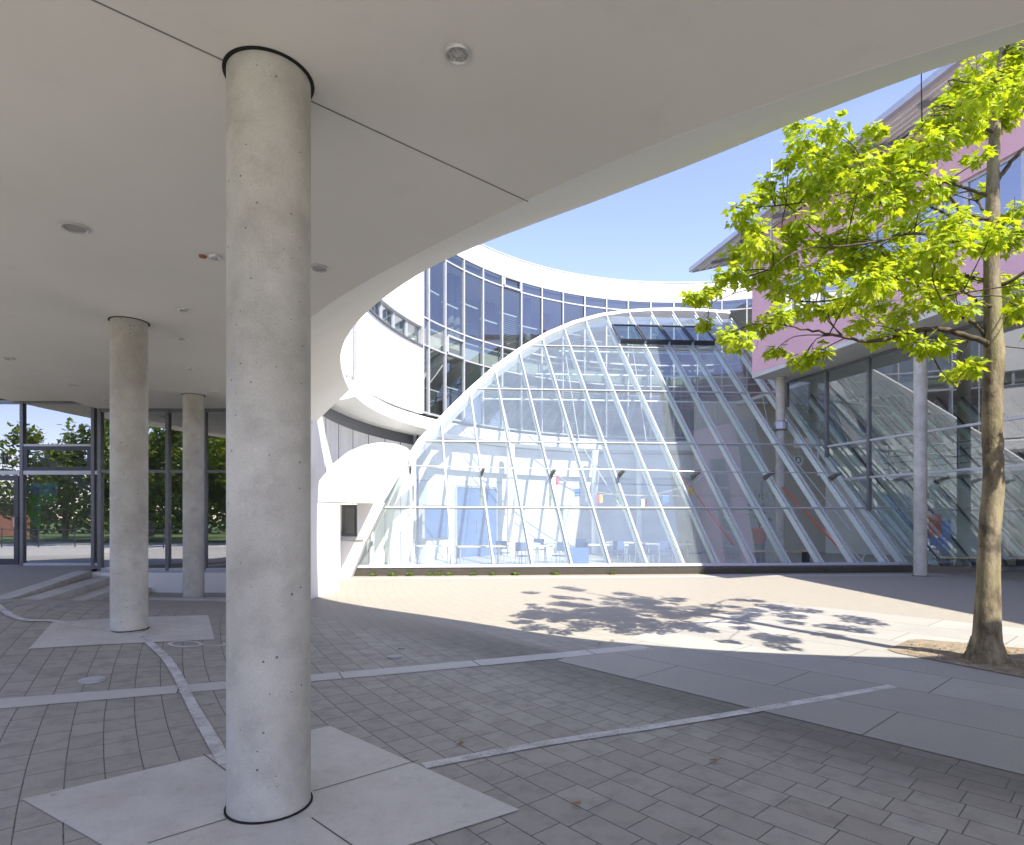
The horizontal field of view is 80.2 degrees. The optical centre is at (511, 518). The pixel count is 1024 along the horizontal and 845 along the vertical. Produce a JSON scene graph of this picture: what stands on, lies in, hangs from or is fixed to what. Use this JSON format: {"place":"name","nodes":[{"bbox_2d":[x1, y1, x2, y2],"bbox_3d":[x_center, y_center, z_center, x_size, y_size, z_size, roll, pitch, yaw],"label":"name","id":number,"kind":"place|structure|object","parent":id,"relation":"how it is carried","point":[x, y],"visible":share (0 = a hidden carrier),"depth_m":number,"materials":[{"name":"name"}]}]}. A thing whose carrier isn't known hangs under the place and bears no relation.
{"place":"outdoors","nodes":[
{"label":"outdoors","id":0,"kind":"place"},
{"bbox_2d":[0,565,109,594],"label":"terrace","id":1,"kind":"structure","parent":0,"point":[13,578],"depth_m":12.31,"materials":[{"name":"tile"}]},
{"bbox_2d":[0,546,1023,844],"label":"paving","id":2,"kind":"structure","parent":0,"point":[670,786],"depth_m":4.78,"materials":[{"name":"stone"}]},
{"bbox_2d":[0,570,91,598],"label":"kerb wall","id":3,"kind":"structure","parent":2,"relation":"on","point":[60,581],"depth_m":10.81,"materials":[{"name":"grey concrete"}]},
{"bbox_2d":[21,576,150,600],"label":"entrance steps","id":4,"kind":"structure","parent":2,"relation":"on","point":[96,588],"depth_m":10.89,"materials":[{"name":"grey concrete"}]},
{"bbox_2d":[78,676,106,683],"bbox_3d":[-3.990,1.530,5.786,0.230,0.029,0.230,0,0,0],"label":"drain cover","id":5,"kind":"object","parent":2,"relation":"in","point":[92,679],"visible":1,"depth_m":5.74,"materials":[{"name":"metal"}]},
{"bbox_2d":[0,398,225,592],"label":"entrance hall","id":6,"kind":"structure","parent":2,"relation":"on","point":[74,530],"depth_m":19.97,"materials":[{"name":"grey glass"}]},
{"bbox_2d":[0,475,18,564],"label":"door","id":7,"kind":"structure","parent":6,"relation":"in","point":[15,561],"depth_m":14.42,"materials":[{"name":"metal"}]},
{"bbox_2d":[27,483,57,527],"bbox_3d":[-11.296,-0.323,14.626,0.739,1.077,0.012,0,0,0],"label":"poster","id":8,"kind":"object","parent":6,"relation":"attached to","point":[39,495],"visible":1,"depth_m":14.62,"materials":[{"name":"green paper"}]},
{"bbox_2d":[23,446,90,470],"bbox_3d":[-10.814,-1.435,14.490,1.604,0.582,0.080,0,0,0],"label":"vent window","id":9,"kind":"structure","parent":6,"relation":"in","point":[26,449],"depth_m":14.45,"materials":[{"name":"grey metal"}]},
{"bbox_2d":[18,417,182,534],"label":"staircase","id":10,"kind":"structure","parent":6,"relation":"on","point":[73,458],"depth_m":16.36,"materials":[{"name":"paint"}]},
{"bbox_2d":[0,604,225,764],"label":"painted line","id":11,"kind":"object","parent":2,"relation":"on","point":[212,740],"visible":0.93,"depth_m":5.46,"materials":[{"name":"paint"}]},
{"bbox_2d":[29,615,213,648],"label":"column base slab","id":12,"kind":"structure","parent":2,"relation":"on","point":[162,629],"depth_m":7.41,"materials":[{"name":"concrete"}]},
{"bbox_2d":[108,316,149,632],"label":"concrete column","id":13,"kind":"structure","parent":12,"relation":"on","point":[128,474],"depth_m":7.43,"materials":[{"name":"grey concrete"}]},
{"bbox_2d":[148,597,225,600],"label":"stone kerb","id":14,"kind":"structure","parent":2,"relation":"on","point":[193,598],"depth_m":11.41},
{"bbox_2d":[181,393,205,596],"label":"concrete column","id":15,"kind":"structure","parent":2,"relation":"on","point":[193,494],"depth_m":11.94,"materials":[{"name":"grey concrete"}]},
{"bbox_2d":[167,641,225,646],"bbox_3d":[-3.748,1.489,7.223,0.642,0.048,0.304,0,0,-6],"label":"painted line","id":16,"kind":"object","parent":2,"relation":"on","point":[200,644],"visible":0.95,"depth_m":7.23,"materials":[{"name":"paint"}]},
{"bbox_2d":[23,726,519,844],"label":"column base slab","id":17,"kind":"structure","parent":2,"relation":"on","point":[408,803],"depth_m":3.38,"materials":[{"name":"concrete"}]},
{"bbox_2d":[148,818,226,842],"bbox_3d":[-1.646,1.592,3.113,0.386,0.001,0.006,0,0,-41],"label":"slab joint","id":18,"kind":"object","parent":17,"relation":"on","point":[187,830],"visible":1,"depth_m":3.10,"materials":[{"name":"grey concrete"}]},
{"bbox_2d":[222,46,314,824],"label":"concrete column","id":19,"kind":"structure","parent":17,"relation":"on","point":[269,93],"depth_m":3.21,"materials":[{"name":"grey concrete"}]},
{"bbox_2d":[0,0,1023,423],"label":"curved canopy","id":20,"kind":"object","parent":19,"relation":"on","point":[426,154],"visible":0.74,"depth_m":3.84,"materials":[{"name":"paint"}]},
{"bbox_2d":[3,357,14,360],"bbox_3d":[-7.703,-2.454,9.311,0.150,0.032,0.150,0,0,0],"label":"ceiling lamp","id":21,"kind":"object","parent":20,"relation":"attached to","point":[9,358],"visible":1,"depth_m":9.29,"materials":[{"name":"grey metal"}]},
{"bbox_2d":[59,221,89,234],"bbox_3d":[-3.685,-2.455,5.125,0.210,0.030,0.210,0,0,0],"label":"ceiling lamp","id":22,"kind":"object","parent":20,"relation":"attached to","point":[74,227],"visible":1,"depth_m":5.12,"materials":[{"name":"grey metal"}]},
{"bbox_2d":[176,336,186,339],"bbox_3d":[-4.494,-2.454,8.258,0.132,0.032,0.132,0,0,0],"label":"ceiling lamp","id":23,"kind":"object","parent":20,"relation":"attached to","point":[181,338],"visible":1,"depth_m":8.24,"materials":[{"name":"grey metal"}]},
{"bbox_2d":[177,308,189,312],"bbox_3d":[-3.859,-2.454,7.147,0.132,0.032,0.132,0,0,0],"label":"ceiling lamp","id":24,"kind":"object","parent":20,"relation":"attached to","point":[184,310],"visible":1,"depth_m":7.13,"materials":[{"name":"grey metal"}]},
{"bbox_2d":[198,253,220,260],"bbox_3d":[-2.828,-2.447,5.686,0.200,0.035,0.110,0,0,0],"label":"smoke detector","id":25,"kind":"object","parent":20,"relation":"attached to","point":[214,257],"visible":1,"depth_m":5.67,"materials":[{"name":"white plastic"}]},
{"bbox_2d":[311,264,327,272],"bbox_3d":[-1.884,-2.455,5.947,0.170,0.030,0.170,0,0,0],"label":"ceiling lamp","id":26,"kind":"object","parent":20,"relation":"attached to","point":[321,268],"visible":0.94,"depth_m":5.94,"materials":[{"name":"grey metal"}]},
{"bbox_2d":[444,42,469,64],"bbox_3d":[-0.288,-2.454,3.206,0.136,0.032,0.136,0,0,0],"label":"ceiling lamp","id":27,"kind":"object","parent":20,"relation":"attached to","point":[457,53],"visible":1,"depth_m":3.20,"materials":[{"name":"grey metal"}]},
{"bbox_2d":[312,818,351,844],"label":"slab joint","id":28,"kind":"object","parent":17,"relation":"on","point":[332,831],"visible":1,"depth_m":3.10,"materials":[{"name":"grey concrete"}]},
{"bbox_2d":[314,760,416,790],"bbox_3d":[-0.887,1.592,3.789,0.716,0.001,0.006,0,0,-40],"label":"slab joint","id":29,"kind":"object","parent":17,"relation":"on","point":[365,775],"visible":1,"depth_m":3.77,"materials":[{"name":"grey concrete"}]},
{"bbox_2d":[0,645,651,707],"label":"light stone band","id":30,"kind":"object","parent":2,"relation":"on","point":[57,698],"visible":0.89,"depth_m":6.08,"materials":[{"name":"grey stone"}]},
{"bbox_2d":[311,442,409,598],"bbox_3d":[-4.189,-0.387,16.781,1.422,4.094,11.163,0,0,0],"label":"white annex","id":31,"kind":"object","parent":2,"relation":"on","point":[364,478],"visible":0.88,"depth_m":15.15,"materials":[{"name":"grey paint"}]},
{"bbox_2d":[342,505,356,535],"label":"window","id":32,"kind":"structure","parent":31,"relation":"in","point":[343,506],"depth_m":16.72,"materials":[{"name":"black glass"}]},
{"bbox_2d":[387,654,401,658],"bbox_3d":[-1.348,1.586,6.997,0.172,0.029,0.172,0,0,0],"label":"ground light","id":33,"kind":"object","parent":2,"relation":"on","point":[394,656],"visible":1,"depth_m":6.95,"materials":[{"name":"metal"}]},
{"bbox_2d":[51,589,1021,808],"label":"dry litter","id":34,"kind":"object","parent":2,"relation":"on","point":[600,706],"visible":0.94,"depth_m":5.24,"materials":[{"name":"brown plant"}]},
{"bbox_2d":[341,574,951,579],"bbox_3d":[3.700,1.596,16.750,17.876,0.001,0.399,0,0,-4],"label":"edging strip","id":35,"kind":"object","parent":2,"relation":"on","point":[639,576],"visible":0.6,"depth_m":16.82,"materials":[{"name":"concrete"}]},
{"bbox_2d":[422,685,894,767],"bbox_3d":[1.527,1.594,4.872,4.606,0.001,0.130,0,0,-24],"label":"painted line","id":36,"kind":"object","parent":2,"relation":"on","point":[439,762],"visible":1,"depth_m":4.62,"materials":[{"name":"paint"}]},
{"bbox_2d":[311,244,1007,564],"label":"curved building","id":37,"kind":"structure","parent":2,"relation":"on","point":[423,352],"depth_m":27.73,"materials":[{"name":"paint"}]},
{"bbox_2d":[379,300,381,318],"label":"window","id":38,"kind":"structure","parent":37,"relation":"in","point":[380,302],"depth_m":19.68,"materials":[{"name":"metal"}]},
{"bbox_2d":[382,302,393,327],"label":"window","id":39,"kind":"structure","parent":37,"relation":"in","point":[392,311],"depth_m":20.54,"materials":[{"name":"metal"}]},
{"bbox_2d":[394,311,406,335],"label":"window","id":40,"kind":"structure","parent":37,"relation":"in","point":[405,320],"depth_m":21.40,"materials":[{"name":"metal"}]},
{"bbox_2d":[407,320,419,342],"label":"window","id":41,"kind":"structure","parent":37,"relation":"in","point":[408,321],"depth_m":22.15,"materials":[{"name":"metal"}]},
{"bbox_2d":[422,504,448,537],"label":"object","id":42,"kind":"object","parent":37,"relation":"attached to","point":[434,523],"visible":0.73,"depth_m":23.78,"materials":[{"name":"blue glass"}]},
{"bbox_2d":[447,334,464,359],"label":"vent window","id":43,"kind":"structure","parent":37,"relation":"in","point":[448,336],"depth_m":24.01,"materials":[{"name":"metal"}]},
{"bbox_2d":[455,485,497,556],"bbox_3d":[-1.467,0.090,25.830,0.147,2.980,2.551,0,0,43],"label":"blue door","id":44,"kind":"structure","parent":37,"relation":"attached to","point":[470,527],"depth_m":25.68,"materials":[{"name":"paint"}]},
{"bbox_2d":[479,300,494,350],"bbox_3d":[-1.207,-8.973,29.553,0.860,3.102,0.106,0,0,-36],"label":"window","id":45,"kind":"structure","parent":37,"relation":"in","point":[489,308],"depth_m":29.54,"materials":[{"name":"blue glass"}]},
{"bbox_2d":[503,275,521,291],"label":"vent window","id":46,"kind":"structure","parent":37,"relation":"in","point":[505,276],"depth_m":26.48,"materials":[{"name":"metal"}]},
{"bbox_2d":[539,313,548,360],"bbox_3d":[1.657,-8.973,31.221,0.537,3.102,0.100,0,0,-24],"label":"window","id":47,"kind":"structure","parent":37,"relation":"in","point":[545,316],"depth_m":31.19,"materials":[{"name":"blue glass"}]},
{"bbox_2d":[562,505,580,551],"bbox_3d":[2.835,0.465,28.947,0.989,2.230,0.128,0,0,-23],"label":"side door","id":48,"kind":"structure","parent":37,"relation":"attached to","point":[571,519],"depth_m":28.92,"materials":[{"name":"paint"}]},
{"bbox_2d":[354,308,1023,575],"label":"glass hall","id":49,"kind":"structure","parent":2,"relation":"on","point":[444,420],"depth_m":20.97,"materials":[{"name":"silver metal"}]},
{"bbox_2d":[555,473,701,495],"bbox_3d":[3.849,-1.179,20.200,5.068,0.840,0.011,0,0,0],"label":"bunting string","id":50,"kind":"object","parent":49,"relation":"attached to","point":[630,495],"visible":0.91,"depth_m":20.20,"materials":[{"name":"white fabric"}]},
{"bbox_2d":[552,477,558,484],"bbox_3d":[1.446,-1.254,20.200,0.200,0.294,0.058,0,0,0],"label":"flag","id":51,"kind":"object","parent":50,"relation":"hanging from","point":[555,481],"visible":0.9,"depth_m":20.20,"materials":[{"name":"white fabric"}]},
{"bbox_2d":[574,488,579,496],"bbox_3d":[2.169,-0.872,20.200,0.203,0.294,0.046,0,0,-3],"label":"flag","id":52,"kind":"object","parent":50,"relation":"hanging from","point":[576,492],"visible":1,"depth_m":20.20,"materials":[{"name":"blue fabric"}]},
{"bbox_2d":[597,495,602,502],"bbox_3d":[2.913,-0.659,20.200,0.200,0.294,0.058,0,0,0],"label":"flag","id":53,"kind":"object","parent":50,"relation":"hanging from","point":[599,498],"visible":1,"depth_m":20.20,"materials":[{"name":"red fabric"}]},
{"bbox_2d":[641,499,647,506],"bbox_3d":[4.402,-0.532,20.200,0.200,0.294,0.058,0,0,0],"label":"flag","id":54,"kind":"object","parent":50,"relation":"hanging from","point":[644,502],"visible":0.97,"depth_m":20.20,"materials":[{"name":"white fabric"}]},
{"bbox_2d":[662,495,668,502],"bbox_3d":[5.103,-0.659,20.200,0.203,0.294,0.046,0,0,-3],"label":"flag","id":55,"kind":"object","parent":50,"relation":"hanging from","point":[665,499],"visible":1,"depth_m":20.20,"materials":[{"name":"blue fabric"}]},
{"bbox_2d":[687,487,692,494],"bbox_3d":[5.911,-0.914,20.200,0.203,0.294,0.046,0,0,-3],"label":"flag","id":56,"kind":"object","parent":50,"relation":"hanging from","point":[690,490],"visible":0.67,"depth_m":20.20,"materials":[{"name":"gold fabric"}]},
{"bbox_2d":[680,473,733,544],"bbox_3d":[6.360,-0.382,19.996,0.048,2.427,2.503,0,0,-25],"label":"warning rod","id":57,"kind":"object","parent":49,"relation":"attached to","point":[708,510],"visible":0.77,"depth_m":19.84,"materials":[{"name":"metal"}]},
{"bbox_2d":[794,434,802,464],"bbox_3d":[10.928,-2.681,23.210,0.320,1.238,0.040,0,0,0],"label":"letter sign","id":58,"kind":"object","parent":49,"relation":"hanging from","point":[798,459],"visible":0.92,"depth_m":23.20,"materials":[{"name":"metal"}]},
{"bbox_2d":[782,487,838,548],"bbox_3d":[9.776,-0.069,19.956,0.048,2.053,2.159,0,0,-26],"label":"warning rod","id":59,"kind":"object","parent":49,"relation":"attached to","point":[811,518],"visible":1,"depth_m":19.89,"materials":[{"name":"metal"}]},
{"bbox_2d":[883,428,1023,480],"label":"balustrade","id":60,"kind":"object","parent":49,"relation":"on","point":[976,473],"visible":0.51,"depth_m":17.54,"materials":[{"name":"grey metal"}]},
{"bbox_2d":[913,332,928,575],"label":"round pillar","id":61,"kind":"structure","parent":2,"relation":"on","point":[920,469],"depth_m":16.96,"materials":[{"name":"concrete"}]},
{"bbox_2d":[1007,557,1023,571],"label":"bench","id":62,"kind":"object","parent":2,"relation":"on","point":[1019,564],"visible":1,"depth_m":18.23,"materials":[{"name":"grey wood"}]},
{"bbox_2d":[575,538,586,541],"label":"chair","id":63,"kind":"object","parent":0,"point":[580,540],"visible":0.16,"depth_m":22.55,"materials":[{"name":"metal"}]},
{"bbox_2d":[415,68,938,519],"label":"sky","id":64,"kind":"structure","parent":0,"point":[654,230],"materials":[{"name":"blue"}]},
{"bbox_2d":[385,551,1019,564],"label":"hall floor","id":65,"kind":"structure","parent":0,"point":[596,558],"depth_m":23.73,"materials":[{"name":"grey stone"}]},
{"bbox_2d":[415,545,452,564],"bbox_3d":[-2.500,1.218,19.500,1.100,0.740,0.700,0,0,-17],"label":"table","id":66,"kind":"object","parent":65,"relation":"on","point":[420,546],"visible":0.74,"depth_m":19.32,"materials":[{"name":"metal"}]},
{"bbox_2d":[455,545,505,564],"bbox_3d":[-1.000,1.218,19.100,1.500,0.740,0.800,0,0,-14],"label":"table","id":67,"kind":"object","parent":65,"relation":"on","point":[471,546],"visible":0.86,"depth_m":18.93,"materials":[{"name":"white wood"}]},
{"bbox_2d":[495,541,510,563],"bbox_3d":[-0.303,1.159,20.390,0.454,0.862,0.525,0,0,14],"label":"chair","id":68,"kind":"object","parent":65,"relation":"on","point":[504,543],"visible":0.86,"depth_m":20.18,"materials":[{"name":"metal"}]},
{"bbox_2d":[507,444,514,555],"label":"hall pillar","id":69,"kind":"structure","parent":65,"relation":"on","point":[510,512],"depth_m":25.91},
{"bbox_2d":[497,543,539,563],"bbox_3d":[0.200,1.218,21.200,1.500,0.740,0.700,0,0,-6],"label":"table","id":70,"kind":"object","parent":65,"relation":"on","point":[530,544],"visible":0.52,"depth_m":20.96,"materials":[{"name":"metal"}]},
{"bbox_2d":[514,542,527,563],"bbox_3d":[0.347,1.159,18.710,0.454,0.862,0.525,0,0,-17],"label":"chair","id":71,"kind":"object","parent":65,"relation":"on","point":[520,546],"visible":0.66,"depth_m":18.89,"materials":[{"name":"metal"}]},
{"bbox_2d":[533,539,544,561],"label":"chair","id":72,"kind":"object","parent":65,"relation":"on","point":[541,541],"visible":0.71,"depth_m":22.36,"materials":[{"name":"metal"}]},
{"bbox_2d":[521,545,565,563],"bbox_3d":[1.000,1.218,19.500,1.400,0.740,0.700,0,0,-11],"label":"table","id":73,"kind":"object","parent":65,"relation":"on","point":[545,546],"visible":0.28,"depth_m":19.32,"materials":[{"name":"metal"}]},
{"bbox_2d":[543,542,575,562],"bbox_3d":[1.900,1.218,21.900,1.500,0.740,0.700,0,0,6],"label":"table","id":74,"kind":"object","parent":65,"relation":"on","point":[545,543],"visible":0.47,"depth_m":21.66,"materials":[{"name":"metal"}]},
{"bbox_2d":[551,542,568,563],"bbox_3d":[1.504,1.159,18.910,0.454,0.862,0.525,0,0,23],"label":"chair","id":75,"kind":"object","parent":65,"relation":"on","point":[559,546],"visible":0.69,"depth_m":19.12,"materials":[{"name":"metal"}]},
{"bbox_2d":[569,547,588,563],"bbox_3d":[2.050,1.190,18.640,0.600,0.620,0.040,0,0,0],"label":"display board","id":76,"kind":"object","parent":65,"relation":"on","point":[579,555],"visible":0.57,"depth_m":18.62,"materials":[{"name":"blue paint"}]},
{"bbox_2d":[575,542,591,563],"bbox_3d":[2.296,1.159,19.590,0.454,0.862,0.525,0,0,20],"label":"chair","id":77,"kind":"object","parent":65,"relation":"on","point":[581,544],"visible":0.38,"depth_m":19.36,"materials":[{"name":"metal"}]},
{"bbox_2d":[592,450,598,552],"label":"hall pillar","id":78,"kind":"structure","parent":65,"relation":"on","point":[595,478],"depth_m":28.26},
{"bbox_2d":[588,544,628,563],"bbox_3d":[3.100,1.218,20.200,1.500,0.740,0.700,0,0,9],"label":"table","id":79,"kind":"object","parent":65,"relation":"on","point":[626,545],"visible":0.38,"depth_m":19.90,"materials":[{"name":"metal"}]},
{"bbox_2d":[612,541,629,563],"bbox_3d":[3.498,1.159,19.510,0.454,0.862,0.525,0,0,-11],"label":"chair","id":80,"kind":"object","parent":65,"relation":"on","point":[618,545],"visible":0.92,"depth_m":19.71,"materials":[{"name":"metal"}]},
{"bbox_2d":[606,542,647,554],"bbox_3d":[4.200,1.218,22.200,1.500,0.740,0.700,0,0,11],"label":"table","id":81,"kind":"object","parent":65,"relation":"on","point":[624,542],"visible":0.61,"depth_m":21.97,"materials":[{"name":"metal"}]},
{"bbox_2d":[636,451,643,551],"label":"hall pillar","id":82,"kind":"structure","parent":65,"relation":"on","point":[639,497],"depth_m":28.82,"materials":[{"name":"white paint"}]},
{"bbox_2d":[634,543,653,563],"bbox_3d":[4.292,1.159,19.807,0.525,0.862,0.454,0,0,38],"label":"chair","id":83,"kind":"object","parent":65,"relation":"on","point":[645,554],"visible":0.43,"depth_m":19.77,"materials":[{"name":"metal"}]},
{"bbox_2d":[658,541,672,562],"bbox_3d":[5.002,1.159,19.810,0.454,0.862,0.525,0,0,11],"label":"chair","id":84,"kind":"object","parent":65,"relation":"on","point":[664,545],"visible":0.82,"depth_m":19.99,"materials":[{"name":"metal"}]},
{"bbox_2d":[645,543,692,562],"bbox_3d":[5.300,1.218,20.600,1.500,0.740,0.700,0,0,6],"label":"table","id":85,"kind":"object","parent":65,"relation":"on","point":[646,544],"visible":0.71,"depth_m":20.32,"materials":[{"name":"metal"}]},
{"bbox_2d":[686,541,702,562],"bbox_3d":[6.090,1.159,20.304,0.525,0.862,0.454,0,0,21],"label":"chair","id":86,"kind":"object","parent":65,"relation":"on","point":[687,543],"visible":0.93,"depth_m":20.21,"materials":[{"name":"metal"}]},
{"bbox_2d":[743,490,771,562],"bbox_3d":[9.061,0.256,22.294,1.066,2.688,1.003,0,0,0],"label":"potted plant","id":87,"kind":"object","parent":65,"relation":"on","point":[759,534],"visible":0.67,"depth_m":22.14,"materials":[{"name":"ceramic"}]},
{"bbox_2d":[773,376,787,561],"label":"round pillar","id":88,"kind":"structure","parent":65,"relation":"on","point":[780,425],"depth_m":22.56,"materials":[{"name":"concrete"}]},
{"bbox_2d":[751,550,809,562],"bbox_3d":[9.726,1.370,21.995,2.408,0.460,0.430,0,0,0],"label":"bench","id":89,"kind":"object","parent":65,"relation":"on","point":[805,556],"visible":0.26,"depth_m":21.84,"materials":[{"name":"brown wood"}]},
{"bbox_2d":[927,514,953,564],"bbox_3d":[13.290,0.725,18.925,0.700,1.750,0.450,0,0,0],"label":"poster stand","id":90,"kind":"object","parent":65,"relation":"on","point":[938,536],"visible":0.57,"depth_m":18.90,"materials":[{"name":"blue paint"}]},
{"bbox_2d":[932,556,976,565],"bbox_3d":[13.750,1.375,18.595,1.500,0.450,0.430,0,0,0],"label":"bench","id":91,"kind":"object","parent":65,"relation":"on","point":[947,560],"visible":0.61,"depth_m":18.46,"materials":[{"name":"grey wood"}]},
{"bbox_2d":[556,602,1023,774],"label":"slab path","id":92,"kind":"structure","parent":0,"point":[759,656],"depth_m":6.27,"materials":[{"name":"grey concrete"}]},
{"bbox_2d":[888,639,1023,676],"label":"planting soil","id":93,"kind":"structure","parent":92,"relation":"on","point":[943,646],"depth_m":7.05,"materials":[{"name":"brown soil"}]},
{"bbox_2d":[908,642,1023,667],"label":"leaf litter","id":94,"kind":"object","parent":93,"relation":"on","point":[1017,649],"visible":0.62,"depth_m":7.08,"materials":[{"name":"brown plant"}]},
{"label":"plaza","id":95,"kind":"structure","parent":0,"visible":0},
{"bbox_2d":[679,40,1023,665],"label":"maple tree","id":96,"kind":"object","parent":95,"relation":"on","point":[991,96],"visible":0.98,"depth_m":6.36,"materials":[{"name":"green plant"}]},
{"bbox_2d":[689,41,1023,552],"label":"pink building","id":97,"kind":"structure","parent":95,"relation":"on","point":[892,375],"depth_m":23.21,"materials":[{"name":"paint"}]},
{"bbox_2d":[770,159,771,280],"bbox_3d":[9.175,-9.753,20.589,0.957,4.706,0.070,0,0,-12],"label":"lightning rod","id":98,"kind":"object","parent":97,"relation":"attached to","point":[770,202],"visible":0.35,"depth_m":20.48,"materials":[{"name":"metal"}]},
{"bbox_2d":[779,270,805,323],"bbox_3d":[9.689,-7.535,20.902,0.284,1.670,1.343,0,0,-15],"label":"window","id":99,"kind":"structure","parent":97,"relation":"in","point":[800,275],"depth_m":21.01,"materials":[{"name":"glass"}]},
{"bbox_2d":[808,258,838,312],"bbox_3d":[10.040,-7.535,19.606,0.284,1.670,1.343,0,0,-15],"label":"window","id":100,"kind":"structure","parent":97,"relation":"in","point":[831,290],"depth_m":19.56,"materials":[{"name":"glass"}]},
{"bbox_2d":[839,232,874,297],"bbox_3d":[10.392,-7.535,18.310,0.284,1.670,1.343,0,0,-15],"label":"window","id":101,"kind":"structure","parent":97,"relation":"in","point":[872,235],"depth_m":18.44,"materials":[{"name":"glass"}]},
{"bbox_2d":[875,212,916,278],"bbox_3d":[10.744,-7.535,17.014,0.284,1.670,1.343,0,0,-15],"label":"window","id":102,"kind":"structure","parent":97,"relation":"in","point":[879,232],"depth_m":17.26,"materials":[{"name":"glass"}]},
{"bbox_2d":[785,321,1023,509],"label":"lobby glazing","id":103,"kind":"structure","parent":97,"relation":"attached to","point":[868,477],"depth_m":19.69,"materials":[{"name":"grey metal"}]},
{"bbox_2d":[917,181,965,250],"bbox_3d":[11.096,-7.535,15.718,0.284,1.670,1.343,0,0,-15],"label":"window","id":104,"kind":"structure","parent":97,"relation":"in","point":[962,201],"depth_m":15.66,"materials":[{"name":"glass"}]},
{"bbox_2d":[966,151,1023,241],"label":"window","id":105,"kind":"structure","parent":97,"relation":"in","point":[1011,183],"depth_m":14.16,"materials":[{"name":"glass"}]}
]}

